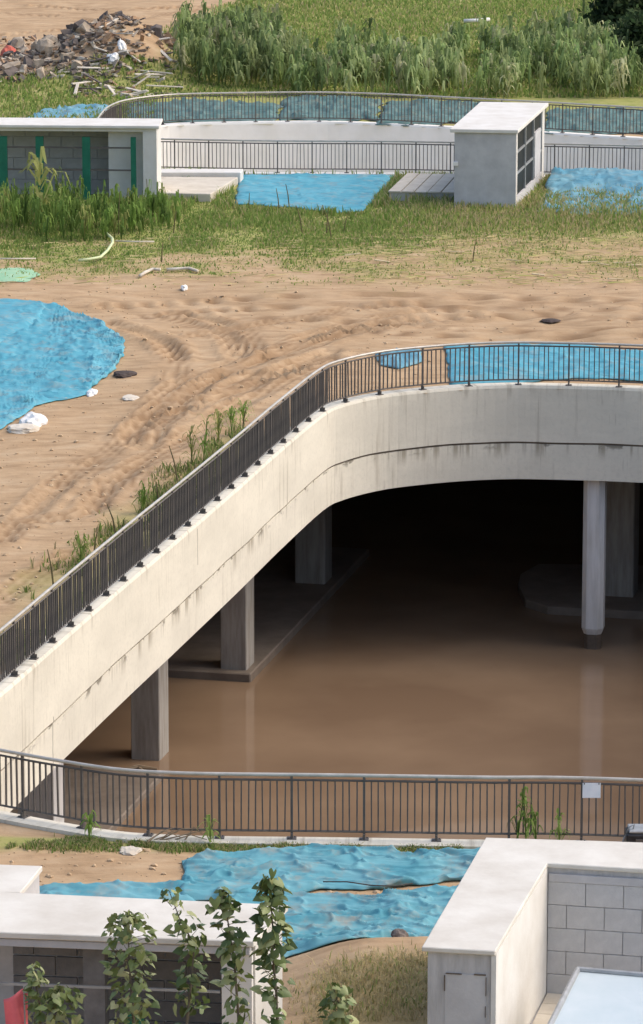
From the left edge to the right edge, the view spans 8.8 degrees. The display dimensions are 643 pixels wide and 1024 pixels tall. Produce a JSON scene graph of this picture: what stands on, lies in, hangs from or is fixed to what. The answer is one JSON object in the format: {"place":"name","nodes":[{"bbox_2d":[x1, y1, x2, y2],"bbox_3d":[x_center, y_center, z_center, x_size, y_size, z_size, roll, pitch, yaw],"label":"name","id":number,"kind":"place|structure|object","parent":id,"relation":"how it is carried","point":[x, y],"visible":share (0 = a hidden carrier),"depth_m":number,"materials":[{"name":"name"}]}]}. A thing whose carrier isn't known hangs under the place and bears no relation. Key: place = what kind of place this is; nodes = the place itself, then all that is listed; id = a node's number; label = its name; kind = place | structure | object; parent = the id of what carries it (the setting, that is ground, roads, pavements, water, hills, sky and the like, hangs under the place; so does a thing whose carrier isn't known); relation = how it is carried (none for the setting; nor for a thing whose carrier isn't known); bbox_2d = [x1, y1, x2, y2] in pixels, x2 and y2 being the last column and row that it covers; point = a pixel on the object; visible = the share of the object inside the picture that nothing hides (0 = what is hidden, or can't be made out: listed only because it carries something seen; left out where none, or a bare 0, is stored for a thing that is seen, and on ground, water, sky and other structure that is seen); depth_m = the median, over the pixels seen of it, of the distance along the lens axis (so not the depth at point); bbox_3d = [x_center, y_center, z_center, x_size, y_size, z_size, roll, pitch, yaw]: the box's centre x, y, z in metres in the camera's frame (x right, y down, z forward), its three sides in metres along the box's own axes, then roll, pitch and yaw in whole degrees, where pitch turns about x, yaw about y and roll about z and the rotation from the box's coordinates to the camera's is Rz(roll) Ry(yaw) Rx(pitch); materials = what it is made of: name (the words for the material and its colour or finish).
{"place":"outdoors","nodes":[
{"label":"outdoors","id":0,"kind":"place"},
{"bbox_2d":[11,765,163,830],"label":"floor island","id":1,"kind":"structure","parent":0,"point":[116,796],"depth_m":95.72,"materials":[{"name":"concrete"}]},
{"bbox_2d":[17,763,63,821],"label":"concrete column","id":2,"kind":"structure","parent":1,"relation":"on","point":[49,817],"depth_m":91.84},
{"bbox_2d":[168,544,368,681],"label":"floor island","id":3,"kind":"structure","parent":0,"point":[286,607],"depth_m":111.47,"materials":[{"name":"concrete"}]},
{"bbox_2d":[220,577,253,669],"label":"concrete column","id":4,"kind":"structure","parent":3,"relation":"on","point":[237,629],"depth_m":105.99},
{"bbox_2d":[295,505,331,583],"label":"concrete column","id":5,"kind":"structure","parent":3,"relation":"on","point":[313,551],"depth_m":114.87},
{"bbox_2d":[0,0,642,1023],"bbox_3d":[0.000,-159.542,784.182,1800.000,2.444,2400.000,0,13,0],"label":"ground","id":6,"kind":"structure","parent":0,"point":[256,334],"depth_m":114.17,"materials":[{"name":"soil"}]},
{"bbox_2d":[0,184,13,225],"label":"tall weed","id":7,"kind":"object","parent":6,"relation":"on","point":[6,199],"visible":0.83,"depth_m":131.80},
{"bbox_2d":[5,198,24,238],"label":"tall weed","id":8,"kind":"object","parent":6,"relation":"on","point":[14,211],"visible":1,"depth_m":130.05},
{"bbox_2d":[3,986,27,1023],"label":"flag","id":9,"kind":"object","parent":6,"relation":"on","point":[15,1010],"visible":1,"depth_m":55.63,"materials":[{"name":"red fabric"}]},
{"bbox_2d":[0,268,39,281],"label":"sheet","id":10,"kind":"object","parent":6,"relation":"on","point":[10,272],"visible":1,"depth_m":123.49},
{"bbox_2d":[7,423,39,433],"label":"plastic bag","id":11,"kind":"object","parent":6,"relation":"on","point":[23,428],"visible":1,"depth_m":101.76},
{"bbox_2d":[17,182,33,230],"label":"tall weed","id":12,"kind":"object","parent":6,"relation":"on","point":[27,203],"visible":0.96,"depth_m":131.43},
{"bbox_2d":[19,411,47,426],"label":"plastic bag","id":13,"kind":"object","parent":6,"relation":"on","point":[37,419],"visible":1,"depth_m":102.50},
{"bbox_2d":[20,961,51,1023],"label":"sapling","id":14,"kind":"object","parent":6,"relation":"on","point":[37,979],"visible":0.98,"depth_m":55.37,"materials":[{"name":"green plant"}]},
{"bbox_2d":[29,196,45,235],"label":"tall weed","id":15,"kind":"object","parent":6,"relation":"on","point":[36,207],"visible":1,"depth_m":130.39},
{"bbox_2d":[20,146,69,222],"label":"tall weed","id":16,"kind":"object","parent":6,"relation":"on","point":[37,162],"visible":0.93,"depth_m":132.14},
{"bbox_2d":[36,35,58,52],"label":"sack","id":17,"kind":"object","parent":6,"relation":"on","point":[46,41],"visible":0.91,"depth_m":170.64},
{"bbox_2d":[48,187,64,232],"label":"tall weed","id":18,"kind":"object","parent":6,"relation":"on","point":[55,209],"visible":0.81,"depth_m":131.22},
{"bbox_2d":[31,982,85,1023],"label":"sapling","id":19,"kind":"object","parent":6,"relation":"on","point":[56,1000],"visible":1,"depth_m":55.18,"materials":[{"name":"green plant"}]},
{"bbox_2d":[0,299,124,428],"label":"tarpaulin","id":20,"kind":"object","parent":6,"relation":"on","point":[56,352],"visible":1,"depth_m":110.60,"materials":[{"name":"plastic"}]},
{"bbox_2d":[0,298,44,342],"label":"tarpaulin","id":21,"kind":"object","parent":20,"relation":"on","point":[11,322],"visible":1,"depth_m":116.49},
{"bbox_2d":[53,193,74,239],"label":"tall weed","id":22,"kind":"object","parent":6,"relation":"on","point":[65,215],"visible":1,"depth_m":129.73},
{"bbox_2d":[28,103,107,117],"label":"tarpaulin","id":23,"kind":"object","parent":6,"relation":"on","point":[73,109],"visible":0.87,"depth_m":159.13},
{"bbox_2d":[69,191,82,230],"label":"tall weed","id":24,"kind":"object","parent":6,"relation":"on","point":[77,201],"visible":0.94,"depth_m":131.29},
{"bbox_2d":[70,531,90,562],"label":"weed","id":25,"kind":"object","parent":6,"relation":"on","point":[80,546],"visible":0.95,"depth_m":88.12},
{"bbox_2d":[0,118,162,199],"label":"shed","id":26,"kind":"structure","parent":6,"relation":"on","point":[124,153],"depth_m":138.29,"materials":[{"name":"concrete"}]},
{"bbox_2d":[75,203,92,236],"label":"tall weed","id":27,"kind":"object","parent":6,"relation":"on","point":[84,217],"visible":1,"depth_m":130.17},
{"bbox_2d":[80,810,100,840],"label":"weed","id":28,"kind":"object","parent":6,"relation":"on","point":[88,826],"visible":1,"depth_m":69.17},
{"bbox_2d":[0,166,182,240],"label":"tall grass","id":29,"kind":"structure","parent":6,"relation":"on","point":[167,210],"depth_m":132.51,"materials":[{"name":"plant"}]},
{"bbox_2d":[0,14,182,98],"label":"debris","id":30,"kind":"object","parent":6,"relation":"on","point":[100,32],"visible":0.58,"depth_m":168.55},
{"bbox_2d":[78,232,113,261],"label":"hose","id":31,"kind":"object","parent":6,"relation":"on","point":[103,253],"visible":1,"depth_m":126.11,"materials":[{"name":"white"}]},
{"bbox_2d":[90,193,105,227],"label":"tall weed","id":32,"kind":"object","parent":6,"relation":"on","point":[94,204],"visible":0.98,"depth_m":131.72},
{"bbox_2d":[101,208,113,237],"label":"tall weed","id":33,"kind":"object","parent":6,"relation":"on","point":[108,214],"visible":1,"depth_m":130.30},
{"bbox_2d":[39,879,195,900],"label":"tarpaulin","id":34,"kind":"object","parent":6,"relation":"on","point":[127,889],"visible":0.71,"depth_m":66.56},
{"bbox_2d":[112,183,125,222],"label":"tall weed","id":35,"kind":"object","parent":6,"relation":"on","point":[117,193],"visible":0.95,"depth_m":131.99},
{"bbox_2d":[113,370,136,377],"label":"stone","id":36,"kind":"object","parent":6,"relation":"on","point":[124,374],"visible":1,"depth_m":108.45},
{"bbox_2d":[99,910,161,1023],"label":"sapling","id":37,"kind":"object","parent":6,"relation":"on","point":[133,1004],"visible":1,"depth_m":55.26,"materials":[{"name":"green plant"}]},
{"bbox_2d":[121,200,140,233],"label":"tall weed","id":38,"kind":"object","parent":6,"relation":"on","point":[133,215],"visible":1,"depth_m":130.96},
{"bbox_2d":[120,846,141,855],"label":"cloth","id":39,"kind":"object","parent":6,"relation":"on","point":[129,850],"visible":1,"depth_m":68.81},
{"bbox_2d":[0,865,287,1023],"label":"shelter","id":40,"kind":"object","parent":6,"relation":"on","point":[60,939],"visible":0.51,"depth_m":58.43,"materials":[{"name":"concrete"}]},
{"bbox_2d":[132,480,155,509],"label":"weed","id":41,"kind":"object","parent":6,"relation":"on","point":[143,497],"visible":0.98,"depth_m":93.01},
{"bbox_2d":[150,24,163,37],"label":"rubble chunk","id":42,"kind":"object","parent":6,"relation":"on","point":[157,28],"visible":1,"depth_m":170.22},
{"bbox_2d":[158,887,211,1023],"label":"sapling","id":43,"kind":"object","parent":6,"relation":"on","point":[185,929],"visible":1,"depth_m":55.10,"materials":[{"name":"green plant"}]},
{"bbox_2d":[182,425,204,467],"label":"weed","id":44,"kind":"object","parent":6,"relation":"on","point":[191,446],"visible":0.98,"depth_m":97.21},
{"bbox_2d":[158,169,242,201],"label":"concrete slab","id":45,"kind":"structure","parent":6,"relation":"on","point":[203,184],"depth_m":140.51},
{"bbox_2d":[124,97,282,122],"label":"tarpaulin","id":46,"kind":"object","parent":6,"relation":"on","point":[204,108],"visible":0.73,"depth_m":159.16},
{"bbox_2d":[197,414,216,461],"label":"weed","id":47,"kind":"object","parent":6,"relation":"on","point":[204,443],"visible":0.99,"depth_m":98.09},
{"bbox_2d":[196,814,220,841],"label":"weed","id":48,"kind":"object","parent":6,"relation":"on","point":[210,834],"visible":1,"depth_m":69.20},
{"bbox_2d":[209,407,229,440],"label":"weed","id":49,"kind":"object","parent":6,"relation":"on","point":[218,422],"visible":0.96,"depth_m":99.86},
{"bbox_2d":[205,886,253,1023],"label":"sapling","id":50,"kind":"object","parent":6,"relation":"on","point":[222,901],"visible":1,"depth_m":54.80,"materials":[{"name":"green plant"}]},
{"bbox_2d":[220,406,242,432],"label":"weed","id":51,"kind":"object","parent":6,"relation":"on","point":[231,411],"visible":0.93,"depth_m":101.17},
{"bbox_2d":[0,421,464,1023],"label":"weeds","id":52,"kind":"object","parent":6,"relation":"on","point":[76,843],"visible":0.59,"depth_m":68.92,"materials":[{"name":"plant"}]},
{"bbox_2d":[232,398,254,425],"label":"weed","id":53,"kind":"object","parent":6,"relation":"on","point":[241,409],"visible":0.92,"depth_m":102.31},
{"bbox_2d":[249,868,297,1023],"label":"sapling","id":54,"kind":"object","parent":6,"relation":"on","point":[276,888],"visible":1,"depth_m":54.58,"materials":[{"name":"green plant"}]},
{"bbox_2d":[300,48,317,90],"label":"reed","id":55,"kind":"object","parent":6,"relation":"on","point":[306,52],"visible":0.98,"depth_m":164.91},
{"bbox_2d":[235,173,393,212],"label":"tarpaulin","id":56,"kind":"object","parent":6,"relation":"on","point":[347,191],"visible":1,"depth_m":139.96,"materials":[{"name":"plastic"}]},
{"bbox_2d":[0,262,638,893],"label":"clods","id":57,"kind":"object","parent":6,"relation":"on","point":[180,476],"visible":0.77,"depth_m":101.83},
{"bbox_2d":[0,382,642,848],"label":"pit wall","id":58,"kind":"structure","parent":6,"relation":"on","point":[68,692],"depth_m":99.31,"materials":[{"name":"concrete"}]},
{"bbox_2d":[0,341,642,681],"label":"railing","id":59,"kind":"object","parent":58,"relation":"on","point":[136,542],"visible":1,"depth_m":93.44,"materials":[{"name":"metal"}]},
{"bbox_2d":[0,748,642,841],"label":"railing","id":60,"kind":"object","parent":58,"relation":"on","point":[23,815],"visible":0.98,"depth_m":69.35,"materials":[{"name":"metal"}]},
{"bbox_2d":[582,782,600,797],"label":"notice","id":61,"kind":"object","parent":60,"relation":"attached to","point":[591,790],"visible":1,"depth_m":69.05,"materials":[{"name":"paper"}]},
{"bbox_2d":[0,165,642,292],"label":"grass","id":62,"kind":"structure","parent":6,"relation":"on","point":[372,225],"depth_m":132.96,"materials":[{"name":"plant"}]},
{"bbox_2d":[0,0,642,117],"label":"meadow grass","id":63,"kind":"structure","parent":6,"relation":"on","point":[444,13],"depth_m":173.37,"materials":[{"name":"plant"}]},
{"bbox_2d":[2,233,642,284],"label":"straw","id":64,"kind":"object","parent":6,"relation":"on","point":[491,254],"visible":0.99,"depth_m":125.83,"materials":[{"name":"plant"}]},
{"bbox_2d":[316,58,332,95],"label":"reed","id":65,"kind":"object","parent":6,"relation":"on","point":[324,65],"visible":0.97,"depth_m":164.09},
{"bbox_2d":[180,843,479,900],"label":"tarpaulin","id":66,"kind":"object","parent":6,"relation":"on","point":[305,868],"visible":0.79,"depth_m":67.64,"materials":[{"name":"plastic"}]},
{"bbox_2d":[279,95,383,120],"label":"tarpaulin","id":67,"kind":"object","parent":6,"relation":"on","point":[313,102],"visible":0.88,"depth_m":159.58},
{"bbox_2d":[328,42,343,93],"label":"reed","id":68,"kind":"object","parent":6,"relation":"on","point":[335,72],"visible":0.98,"depth_m":163.17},
{"bbox_2d":[316,982,359,1023],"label":"sapling","id":69,"kind":"object","parent":6,"relation":"on","point":[338,1016],"visible":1,"depth_m":55.30,"materials":[{"name":"green plant"}]},
{"bbox_2d":[231,884,458,957],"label":"tarpaulin","id":70,"kind":"object","parent":6,"relation":"on","point":[316,920],"visible":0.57,"depth_m":65.29,"materials":[{"name":"plastic"}]},
{"bbox_2d":[346,44,360,91],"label":"reed","id":71,"kind":"object","parent":6,"relation":"on","point":[352,60],"visible":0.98,"depth_m":164.51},
{"bbox_2d":[359,50,375,97],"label":"reed","id":72,"kind":"object","parent":6,"relation":"on","point":[367,70],"visible":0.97,"depth_m":163.79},
{"bbox_2d":[364,58,380,96],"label":"reed","id":73,"kind":"object","parent":6,"relation":"on","point":[371,81],"visible":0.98,"depth_m":164.03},
{"bbox_2d":[376,61,394,98],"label":"reed","id":74,"kind":"object","parent":6,"relation":"on","point":[390,66],"visible":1,"depth_m":163.63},
{"bbox_2d":[375,347,421,368],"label":"tarpaulin","id":75,"kind":"object","parent":6,"relation":"on","point":[402,359],"visible":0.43,"depth_m":110.49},
{"bbox_2d":[391,928,408,936],"bbox_3d":[1.181,6.359,63.133,0.273,0.120,0.353,0,13,0],"label":"rock","id":76,"kind":"object","parent":6,"relation":"on","point":[397,932],"visible":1,"depth_m":63.08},
{"bbox_2d":[169,0,642,98],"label":"reed thicket","id":77,"kind":"object","parent":6,"relation":"on","point":[229,43],"visible":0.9,"depth_m":168.24,"materials":[{"name":"plant"}]},
{"bbox_2d":[407,53,424,99],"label":"reed","id":78,"kind":"object","parent":6,"relation":"on","point":[417,81],"visible":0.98,"depth_m":163.13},
{"bbox_2d":[388,173,453,200],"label":"concrete slab","id":79,"kind":"structure","parent":6,"relation":"on","point":[437,185],"depth_m":139.00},
{"bbox_2d":[418,44,432,93],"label":"reed","id":80,"kind":"object","parent":6,"relation":"on","point":[426,76],"visible":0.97,"depth_m":164.07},
{"bbox_2d":[375,97,479,125],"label":"tarpaulin","id":81,"kind":"object","parent":6,"relation":"on","point":[416,105],"visible":0.67,"depth_m":158.80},
{"bbox_2d":[437,45,451,98],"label":"reed","id":82,"kind":"object","parent":6,"relation":"on","point":[445,59],"visible":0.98,"depth_m":163.20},
{"bbox_2d":[447,39,468,96],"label":"reed","id":83,"kind":"object","parent":6,"relation":"on","point":[458,53],"visible":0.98,"depth_m":163.41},
{"bbox_2d":[455,61,469,92],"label":"reed","id":84,"kind":"object","parent":6,"relation":"on","point":[463,65],"visible":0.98,"depth_m":164.25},
{"bbox_2d":[473,41,489,96],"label":"reed","id":85,"kind":"object","parent":6,"relation":"on","point":[483,56],"visible":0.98,"depth_m":163.98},
{"bbox_2d":[480,44,498,91],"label":"reed","id":86,"kind":"object","parent":6,"relation":"on","point":[490,73],"visible":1,"depth_m":164.22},
{"bbox_2d":[450,102,547,206],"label":"shed","id":87,"kind":"structure","parent":6,"relation":"on","point":[499,152],"depth_m":136.32,"materials":[{"name":"concrete"}]},
{"bbox_2d":[505,786,530,838],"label":"weed","id":88,"kind":"object","parent":6,"relation":"on","point":[522,793],"visible":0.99,"depth_m":69.17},
{"bbox_2d":[510,56,525,97],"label":"reed","id":89,"kind":"object","parent":6,"relation":"on","point":[518,71],"visible":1,"depth_m":163.88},
{"bbox_2d":[513,795,533,838],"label":"weed","id":90,"kind":"object","parent":6,"relation":"on","point":[527,820],"visible":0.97,"depth_m":69.18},
{"bbox_2d":[520,41,538,92],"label":"reed","id":91,"kind":"object","parent":6,"relation":"on","point":[527,57],"visible":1,"depth_m":164.88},
{"bbox_2d":[422,838,642,1023],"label":"stair enclosure","id":92,"kind":"object","parent":6,"relation":"on","point":[522,929],"visible":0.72,"depth_m":60.16,"materials":[{"name":"concrete"}]},
{"bbox_2d":[547,967,642,1023],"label":"stair canopy","id":93,"kind":"object","parent":92,"relation":"on","point":[589,995],"visible":1,"depth_m":58.16,"materials":[{"name":"grey metal"}]},
{"bbox_2d":[525,804,543,838],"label":"weed","id":94,"kind":"object","parent":6,"relation":"on","point":[534,830],"visible":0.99,"depth_m":69.16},
{"bbox_2d":[532,52,546,98],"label":"reed","id":95,"kind":"object","parent":6,"relation":"on","point":[542,68],"visible":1,"depth_m":163.80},
{"bbox_2d":[444,341,642,384],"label":"tarpaulin","id":96,"kind":"object","parent":6,"relation":"on","point":[552,350],"visible":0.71,"depth_m":109.85,"materials":[{"name":"plastic"}]},
{"bbox_2d":[548,50,568,89],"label":"reed","id":97,"kind":"object","parent":6,"relation":"on","point":[559,76],"visible":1,"depth_m":165.06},
{"bbox_2d":[549,808,570,839],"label":"weed","id":98,"kind":"object","parent":6,"relation":"on","point":[558,830],"visible":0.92,"depth_m":69.24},
{"bbox_2d":[578,44,598,98],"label":"reed","id":99,"kind":"object","parent":6,"relation":"on","point":[588,71],"visible":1,"depth_m":163.40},
{"bbox_2d":[541,166,642,214],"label":"tarpaulin","id":100,"kind":"object","parent":6,"relation":"on","point":[615,177],"visible":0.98,"depth_m":139.79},
{"bbox_2d":[545,107,642,133],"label":"tarpaulin","id":101,"kind":"object","parent":6,"relation":"on","point":[602,115],"visible":0.68,"depth_m":156.35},
{"bbox_2d":[576,0,642,32],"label":"tree","id":102,"kind":"object","parent":6,"relation":"on","point":[616,9],"visible":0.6,"depth_m":175.96,"materials":[{"name":"green plant"}]},
{"bbox_2d":[611,55,630,97],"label":"reed","id":103,"kind":"object","parent":6,"relation":"on","point":[622,74],"visible":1,"depth_m":163.51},
{"bbox_2d":[603,4,642,64],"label":"tree","id":104,"kind":"object","parent":6,"relation":"on","point":[633,23],"visible":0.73,"depth_m":168.91,"materials":[{"name":"green plant"}]},
{"bbox_2d":[622,824,642,841],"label":"machine","id":105,"kind":"object","parent":6,"relation":"on","point":[633,832],"visible":0.66,"depth_m":68.31,"materials":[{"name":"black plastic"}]},
{"bbox_2d":[63,479,642,841],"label":"water","id":106,"kind":"structure","parent":0,"point":[424,640],"depth_m":104.42,"materials":[{"name":"liquid"}]},
{"bbox_2d":[131,660,168,760],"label":"concrete column","id":107,"kind":"structure","parent":106,"relation":"in","point":[149,721],"depth_m":98.86,"materials":[{"name":"concrete"}]},
{"bbox_2d":[582,480,606,649],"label":"concrete column","id":108,"kind":"structure","parent":106,"relation":"in","point":[594,553],"depth_m":108.43,"materials":[{"name":"concrete"}]},
{"bbox_2d":[518,564,642,619],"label":"floor island","id":109,"kind":"structure","parent":0,"point":[553,589],"depth_m":113.82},
{"bbox_2d":[605,481,639,596],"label":"concrete column","id":110,"kind":"structure","parent":109,"relation":"on","point":[622,538],"depth_m":113.26,"materials":[{"name":"concrete"}]},
{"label":"sunken floor","id":111,"kind":"structure","parent":0,"visible":0},
{"bbox_2d":[161,121,642,176],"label":"pit wall","id":112,"kind":"structure","parent":111,"relation":"on","point":[301,130],"depth_m":156.55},
{"bbox_2d":[97,91,642,136],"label":"railing","id":113,"kind":"object","parent":112,"relation":"on","point":[111,112],"visible":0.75,"depth_m":155.79,"materials":[{"name":"metal"}]},
{"bbox_2d":[161,138,642,173],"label":"railing","id":114,"kind":"object","parent":112,"relation":"on","point":[381,143],"visible":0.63,"depth_m":143.73,"materials":[{"name":"metal"}]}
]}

